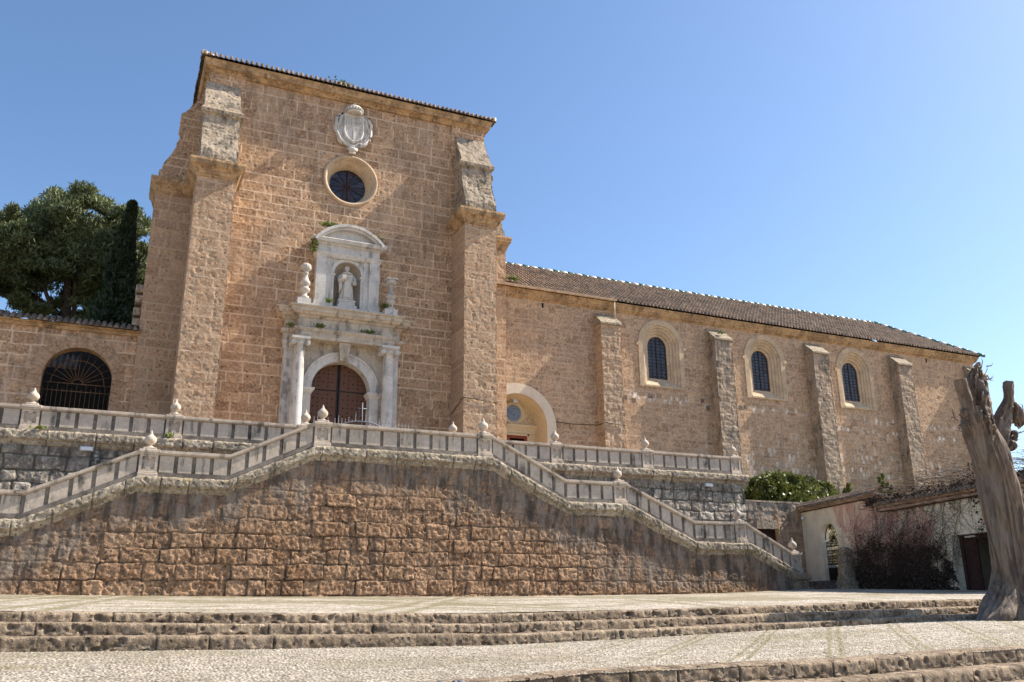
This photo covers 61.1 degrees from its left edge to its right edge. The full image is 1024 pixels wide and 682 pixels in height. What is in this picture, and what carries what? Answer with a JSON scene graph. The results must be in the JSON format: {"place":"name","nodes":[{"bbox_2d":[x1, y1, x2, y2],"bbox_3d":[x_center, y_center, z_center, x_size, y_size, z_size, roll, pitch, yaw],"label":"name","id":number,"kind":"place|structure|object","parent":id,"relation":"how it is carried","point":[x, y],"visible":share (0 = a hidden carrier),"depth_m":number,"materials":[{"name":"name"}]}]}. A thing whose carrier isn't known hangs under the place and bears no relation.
{"place":"outdoors","nodes":[
{"label":"outdoors","id":0,"kind":"place"},
{"bbox_2d":[39,350,111,410],"bbox_3d":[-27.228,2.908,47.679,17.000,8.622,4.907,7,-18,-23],"label":"window grille","id":1,"kind":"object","parent":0,"point":[61,359],"visible":0.15,"depth_m":49.44,"materials":[{"name":"metal"}]},
{"bbox_2d":[0,179,151,324],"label":"pine tree","id":2,"kind":"object","parent":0,"point":[45,242],"visible":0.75,"depth_m":58.29,"materials":[{"name":"green plant"}]},
{"bbox_2d":[83,199,138,330],"bbox_3d":[-26.364,-0.320,56.339,5.773,19.813,5.477,-14,-21,37],"label":"cypress","id":3,"kind":"object","parent":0,"point":[114,301],"visible":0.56,"depth_m":57.00,"materials":[{"name":"green plant"}]},
{"bbox_2d":[0,589,987,612],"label":"paving","id":4,"kind":"structure","parent":0,"point":[200,604],"depth_m":22.03,"materials":[{"name":"beige stone"}]},
{"bbox_2d":[0,446,811,613],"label":"retaining wall","id":5,"kind":"structure","parent":4,"relation":"on","point":[321,521],"depth_m":35.97,"materials":[{"name":"stone"}]},
{"bbox_2d":[0,405,803,573],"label":"stair balustrade","id":6,"kind":"object","parent":5,"relation":"on","point":[149,460],"visible":0.96,"depth_m":36.98,"materials":[{"name":"stone"}]},
{"bbox_2d":[835,547,860,588],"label":"stone pillar","id":7,"kind":"structure","parent":4,"relation":"on","point":[846,577],"depth_m":45.31,"materials":[{"name":"grey stone"}]},
{"bbox_2d":[0,619,1023,681],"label":"paving","id":8,"kind":"structure","parent":0,"point":[392,664],"depth_m":11.40,"materials":[{"name":"grey stone"}]},
{"bbox_2d":[426,680,464,681],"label":"edging cobbles","id":9,"kind":"object","parent":8,"relation":"on","point":[452,681],"visible":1,"depth_m":8.18,"materials":[{"name":"grey stone"}]},
{"bbox_2d":[0,599,981,651],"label":"courtyard steps","id":10,"kind":"structure","parent":8,"relation":"on","point":[40,631],"depth_m":14.39,"materials":[{"name":"stone"}]},
{"bbox_2d":[950,358,1023,620],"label":"dead tree","id":11,"kind":"object","parent":8,"relation":"on","point":[990,438],"visible":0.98,"depth_m":19.91,"materials":[{"name":"brown wood"}]},
{"bbox_2d":[0,0,1023,471],"label":"sky","id":12,"kind":"structure","parent":0,"point":[856,159],"materials":[{"name":"blue"}]},
{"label":"terrace","id":13,"kind":"structure","parent":0,"visible":0},
{"bbox_2d":[0,310,140,411],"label":"arched wall","id":14,"kind":"structure","parent":13,"relation":"on","point":[30,351],"depth_m":44.33,"materials":[{"name":"stone"}]},
{"bbox_2d":[317,403,408,427],"bbox_3d":[-7.378,4.343,42.812,5.000,2.650,0.082,7,-18,-23],"label":"iron fence","id":15,"kind":"object","parent":13,"relation":"on","point":[361,421],"visible":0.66,"depth_m":42.98,"materials":[{"name":"black metal"}]},
{"label":"path","id":16,"kind":"structure","parent":0,"visible":0},
{"bbox_2d":[400,645,1023,681],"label":"foreground steps","id":17,"kind":"structure","parent":16,"relation":"on","point":[964,665],"depth_m":10.10,"materials":[{"name":"stone"}]},
{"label":"side paving","id":18,"kind":"structure","parent":0,"visible":0},
{"bbox_2d":[0,428,749,521],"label":"terrace wall","id":19,"kind":"structure","parent":18,"relation":"on","point":[30,458],"depth_m":37.95,"materials":[{"name":"stone"}]},
{"bbox_2d":[29,425,47,429],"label":"weed tuft","id":20,"kind":"object","parent":19,"relation":"on","point":[38,427],"visible":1,"depth_m":35.65,"materials":[{"name":"green plant"}]},
{"bbox_2d":[79,446,93,451],"bbox_3d":[-17.821,4.526,36.372,0.520,0.200,0.315,7,-18,-23],"label":"floodlight","id":21,"kind":"object","parent":19,"relation":"attached to","point":[86,448],"visible":1,"depth_m":36.24,"materials":[{"name":"white paint"}]},
{"bbox_2d":[0,388,310,443],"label":"terrace balustrade","id":22,"kind":"object","parent":19,"relation":"on","point":[32,413],"visible":0.88,"depth_m":37.49,"materials":[{"name":"stone"}]},
{"bbox_2d":[163,432,173,437],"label":"weed tuft","id":23,"kind":"object","parent":19,"relation":"on","point":[167,435],"visible":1,"depth_m":37.68,"materials":[{"name":"green plant"}]},
{"bbox_2d":[448,422,741,474],"bbox_3d":[3.400,6.901,50.248,18.140,1.840,8.025,7,-18,-23],"label":"terrace balustrade","id":24,"kind":"object","parent":19,"relation":"on","point":[555,451],"visible":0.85,"depth_m":47.26,"materials":[{"name":"stone"}]},
{"bbox_2d":[704,483,712,486],"bbox_3d":[11.044,8.134,48.969,0.520,0.200,0.315,7,-18,-23],"label":"floodlight","id":25,"kind":"object","parent":19,"relation":"attached to","point":[708,484],"visible":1,"depth_m":48.83,"materials":[{"name":"white paint"}]},
{"bbox_2d":[745,500,806,573],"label":"cross wall","id":26,"kind":"structure","parent":18,"relation":"on","point":[768,518],"depth_m":50.53,"materials":[{"name":"stone"}]},
{"bbox_2d":[757,529,775,540],"bbox_3d":[14.632,12.808,49.739,1.540,4.000,0.050,7,-18,-23],"label":"door","id":27,"kind":"structure","parent":26,"relation":"in","point":[770,533],"depth_m":50.36,"materials":[{"name":"brown wood"}]},
{"bbox_2d":[809,580,836,588],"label":"gate steps","id":28,"kind":"structure","parent":18,"relation":"on","point":[828,584],"depth_m":46.38,"materials":[{"name":"grey stone"}]},
{"bbox_2d":[828,526,837,565],"bbox_3d":[19.843,12.403,50.062,2.754,3.916,8.148,2,-17,-9],"label":"hedge","id":29,"kind":"object","parent":18,"relation":"on","point":[832,528],"visible":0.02,"depth_m":51.52,"materials":[{"name":"green plant"}]},
{"bbox_2d":[796,471,1023,589],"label":"gatehouse","id":30,"kind":"object","parent":18,"relation":"on","point":[819,520],"visible":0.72,"depth_m":42.48,"materials":[{"name":"beige paint"}]},
{"bbox_2d":[834,429,1023,590],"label":"creeper","id":31,"kind":"object","parent":30,"relation":"attached to","point":[903,574],"visible":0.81,"depth_m":40.92,"materials":[{"name":"brown plant"}]},
{"bbox_2d":[959,533,987,589],"bbox_3d":[20.245,9.540,37.199,0.160,2.520,2.520,3,-17,-11],"label":"door","id":32,"kind":"structure","parent":30,"relation":"in","point":[974,576],"depth_m":37.86,"materials":[{"name":"brown wood"}]},
{"label":"garden ground","id":33,"kind":"structure","parent":0,"visible":0},
{"bbox_2d":[129,49,992,542],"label":"church","id":34,"kind":"structure","parent":33,"relation":"on","point":[261,177],"depth_m":52.91,"materials":[{"name":"stone"}]},
{"bbox_2d":[309,237,318,252],"bbox_3d":[-11.267,-5.485,49.513,0.633,0.914,0.654,7,-18,-23],"label":"weed tuft","id":35,"kind":"object","parent":34,"relation":"hanging from","point":[314,245],"visible":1,"depth_m":49.41,"materials":[{"name":"green plant"}]},
{"bbox_2d":[313,322,325,328],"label":"weed tuft","id":36,"kind":"object","parent":34,"relation":"on","point":[317,325],"visible":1,"depth_m":47.84,"materials":[{"name":"green plant"}]},
{"bbox_2d":[325,297,333,302],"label":"weed tuft","id":37,"kind":"object","parent":34,"relation":"on","point":[328,300],"visible":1,"depth_m":48.58,"materials":[{"name":"green plant"}]},
{"bbox_2d":[319,220,342,226],"bbox_3d":[-10.483,-6.790,50.388,1.521,0.417,0.552,7,-18,-23],"label":"weed tuft","id":38,"kind":"object","parent":34,"relation":"on","point":[324,223],"visible":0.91,"depth_m":50.27,"materials":[{"name":"green plant"}]},
{"bbox_2d":[325,75,357,86],"bbox_3d":[-10.477,-15.939,53.427,2.063,0.631,0.622,7,-18,-23],"label":"weed tuft","id":39,"kind":"object","parent":34,"relation":"hanging from","point":[343,81],"visible":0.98,"depth_m":53.33,"materials":[{"name":"green plant"}]},
{"bbox_2d":[336,266,356,308],"bbox_3d":[-9.533,-3.062,50.076,1.134,2.680,0.821,7,-18,-23],"label":"statue","id":40,"kind":"object","parent":34,"relation":"on","point":[346,280],"visible":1,"depth_m":49.77,"materials":[{"name":"stone"}]},
{"bbox_2d":[323,155,377,206],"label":"round window","id":41,"kind":"structure","parent":34,"relation":"in","point":[349,180],"depth_m":52.95,"materials":[{"name":"stone"}]},
{"bbox_2d":[361,329,379,333],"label":"weed tuft","id":42,"kind":"object","parent":34,"relation":"attached to","point":[368,331],"visible":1,"depth_m":48.93,"materials":[{"name":"green plant"}]},
{"bbox_2d":[380,302,391,308],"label":"weed tuft","id":43,"kind":"object","parent":34,"relation":"hanging from","point":[384,305],"visible":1,"depth_m":49.85,"materials":[{"name":"green plant"}]},
{"bbox_2d":[506,275,519,281],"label":"weed tuft","id":44,"kind":"object","parent":34,"relation":"hanging from","point":[512,277],"visible":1,"depth_m":56.32,"materials":[{"name":"green plant"}]},
{"bbox_2d":[506,383,556,442],"bbox_3d":[0.021,6.171,54.572,5.320,6.830,1.850,7,-18,-23],"label":"side doorway","id":45,"kind":"structure","parent":34,"relation":"in","point":[532,419],"depth_m":55.19,"materials":[{"name":"stone"}]},
{"bbox_2d":[636,320,685,390],"bbox_3d":[10.211,0.966,60.323,4.040,4.900,0.730,7,-18,-23],"label":"window","id":46,"kind":"structure","parent":34,"relation":"in","point":[661,350],"depth_m":60.46,"materials":[{"name":"stone"}]},
{"bbox_2d":[742,335,788,401],"bbox_3d":[18.424,1.982,63.911,4.040,4.900,0.730,7,-18,-23],"label":"window","id":47,"kind":"structure","parent":34,"relation":"in","point":[764,363],"depth_m":64.06,"materials":[{"name":"stone"}]},
{"bbox_2d":[834,348,877,410],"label":"window","id":48,"kind":"structure","parent":34,"relation":"in","point":[854,373],"depth_m":67.58,"materials":[{"name":"stone"}]},
{"bbox_2d":[743,469,840,506],"bbox_3d":[17.858,10.349,56.212,8.522,3.760,6.473,7,-18,-23],"label":"shrub","id":49,"kind":"object","parent":33,"relation":"on","point":[774,485],"visible":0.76,"depth_m":54.14,"materials":[{"name":"green plant"}]},
{"bbox_2d":[832,482,853,499],"bbox_3d":[22.469,10.759,58.673,1.612,2.567,1.476,1,-17,-6],"label":"shrub","id":50,"kind":"object","parent":33,"relation":"on","point":[848,488],"visible":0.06,"depth_m":58.88,"materials":[{"name":"green plant"}]},
{"bbox_2d":[877,473,886,493],"bbox_3d":[27.077,11.497,63.504,0.979,3.874,0.812,-2,-17,7],"label":"shrub","id":51,"kind":"object","parent":33,"relation":"on","point":[881,477],"visible":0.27,"depth_m":63.74,"materials":[{"name":"green plant"}]},
{"bbox_2d":[885,482,893,495],"bbox_3d":[27.875,11.961,63.997,0.834,3.257,0.771,7,-18,-23],"label":"shrub","id":52,"kind":"object","parent":33,"relation":"on","point":[890,488],"visible":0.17,"depth_m":64.18,"materials":[{"name":"green plant"}]}
]}

